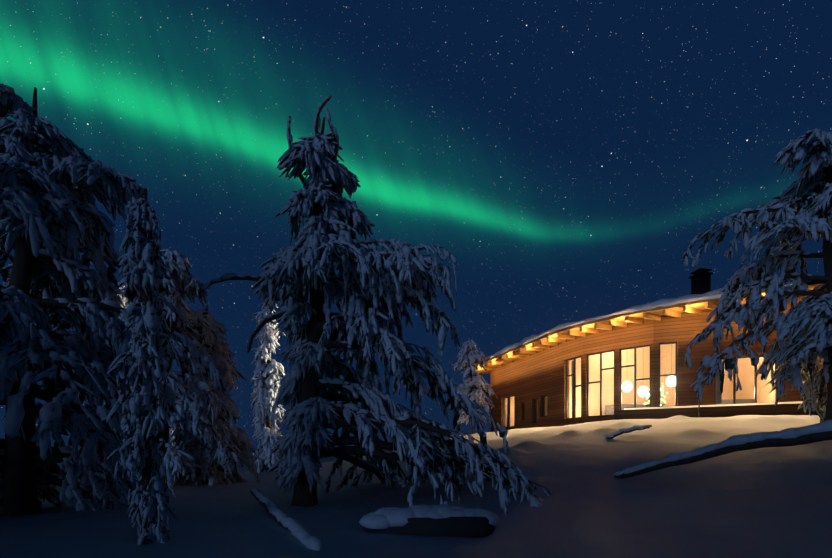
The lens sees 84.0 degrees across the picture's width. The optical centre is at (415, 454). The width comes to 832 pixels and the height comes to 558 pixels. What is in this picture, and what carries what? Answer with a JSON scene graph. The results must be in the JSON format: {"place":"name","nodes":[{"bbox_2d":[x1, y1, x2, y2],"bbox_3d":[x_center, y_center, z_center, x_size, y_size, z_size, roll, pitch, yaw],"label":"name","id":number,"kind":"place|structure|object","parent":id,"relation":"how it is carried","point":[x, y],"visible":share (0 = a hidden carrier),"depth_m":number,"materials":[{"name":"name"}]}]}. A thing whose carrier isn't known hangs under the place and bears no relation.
{"place":"outdoors","nodes":[
{"label":"outdoors","id":0,"kind":"place"},
{"bbox_2d":[0,415,831,557],"bbox_3d":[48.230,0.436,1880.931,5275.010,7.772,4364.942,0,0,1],"label":"snow ground","id":1,"kind":"structure","parent":0,"point":[770,502],"depth_m":7.10,"materials":[{"name":"white snow"}]},
{"bbox_2d":[0,83,227,515],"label":"tree","id":2,"kind":"object","parent":1,"relation":"on","point":[54,222],"visible":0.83,"depth_m":7.39,"materials":[{"name":"white plant"}]},
{"bbox_2d":[67,274,175,477],"bbox_3d":[-12.618,-2.124,20.419,4.283,11.851,4.543,0,0,35],"label":"tree","id":3,"kind":"object","parent":1,"relation":"on","point":[122,299],"visible":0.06,"depth_m":19.91,"materials":[{"name":"white plant"}]},
{"bbox_2d":[106,188,180,544],"bbox_3d":[-3.201,-0.849,5.423,0.683,4.586,0.761,0,0,1],"label":"young spruce tree","id":4,"kind":"object","parent":1,"relation":"on","point":[144,406],"visible":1,"depth_m":5.36,"materials":[{"name":"white plant"}]},
{"bbox_2d":[78,230,239,487],"bbox_3d":[-7.473,-2.625,13.487,4.612,7.822,3.938,0,0,1],"label":"tree","id":5,"kind":"object","parent":1,"relation":"on","point":[202,403],"visible":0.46,"depth_m":13.18,"materials":[{"name":"white plant"}]},
{"bbox_2d":[141,305,260,485],"bbox_3d":[-7.093,-1.401,15.881,3.963,7.271,3.662,0,0,1],"label":"tree","id":6,"kind":"object","parent":1,"relation":"on","point":[216,459],"visible":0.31,"depth_m":15.23,"materials":[{"name":"white plant"}]},
{"bbox_2d":[247,299,285,472],"bbox_3d":[-7.738,-3.391,24.308,2.091,10.069,2.322,0,0,1],"label":"snow-covered tree","id":7,"kind":"object","parent":1,"relation":"on","point":[268,369],"visible":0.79,"depth_m":23.74,"materials":[{"name":"white snow"}]},
{"bbox_2d":[250,487,323,550],"bbox_3d":[-2.184,0.891,7.129,0.204,0.500,5.042,0,0,-27],"label":"fallen log","id":8,"kind":"object","parent":1,"relation":"on","point":[293,526],"visible":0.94,"depth_m":5.98,"materials":[{"name":"white plant"}]},
{"bbox_2d":[200,95,550,514],"bbox_3d":[0.125,-1.005,9.521,6.149,10.796,6.463,0,0,40],"label":"pine tree","id":9,"kind":"object","parent":1,"relation":"on","point":[361,285],"visible":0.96,"depth_m":8.59,"materials":[{"name":"white plant"}]},
{"bbox_2d":[359,504,499,537],"bbox_3d":[0.173,0.831,5.886,1.792,0.398,0.818,0,0,1],"label":"fallen log","id":10,"kind":"object","parent":1,"relation":"on","point":[440,520],"visible":1,"depth_m":5.60,"materials":[{"name":"grey"}]},
{"bbox_2d":[449,339,497,433],"bbox_3d":[3.301,-3.791,27.070,2.369,5.839,3.012,0,0,-40],"label":"spruce tree","id":11,"kind":"object","parent":1,"relation":"on","point":[472,356],"visible":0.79,"depth_m":26.53,"materials":[{"name":"white plant"}]},
{"bbox_2d":[604,425,651,438],"bbox_3d":[5.707,-0.620,12.504,1.201,0.376,0.278,0,0,33],"label":"fallen log","id":12,"kind":"object","parent":1,"relation":"on","point":[620,432],"visible":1,"depth_m":12.40,"materials":[{"name":"white plant"}]},
{"bbox_2d":[466,268,826,431],"bbox_3d":[12.357,-4.637,23.487,15.712,7.864,22.975,0,0,-43],"label":"cabin","id":13,"kind":"object","parent":1,"relation":"on","point":[627,363],"visible":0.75,"depth_m":20.91,"materials":[{"name":"brown wood"}]},
{"bbox_2d":[613,420,831,478],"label":"fallen log","id":14,"kind":"object","parent":1,"relation":"on","point":[817,432],"visible":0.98,"depth_m":7.35,"materials":[{"name":"white plant"}]},
{"bbox_2d":[682,128,831,421],"label":"pine tree","id":15,"kind":"object","parent":1,"relation":"on","point":[805,343],"visible":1,"depth_m":10.63,"materials":[{"name":"white plant"}]},
{"bbox_2d":[0,0,831,452],"label":"sky","id":16,"kind":"structure","parent":0,"point":[568,156],"materials":[{"name":"blue"}]}
]}

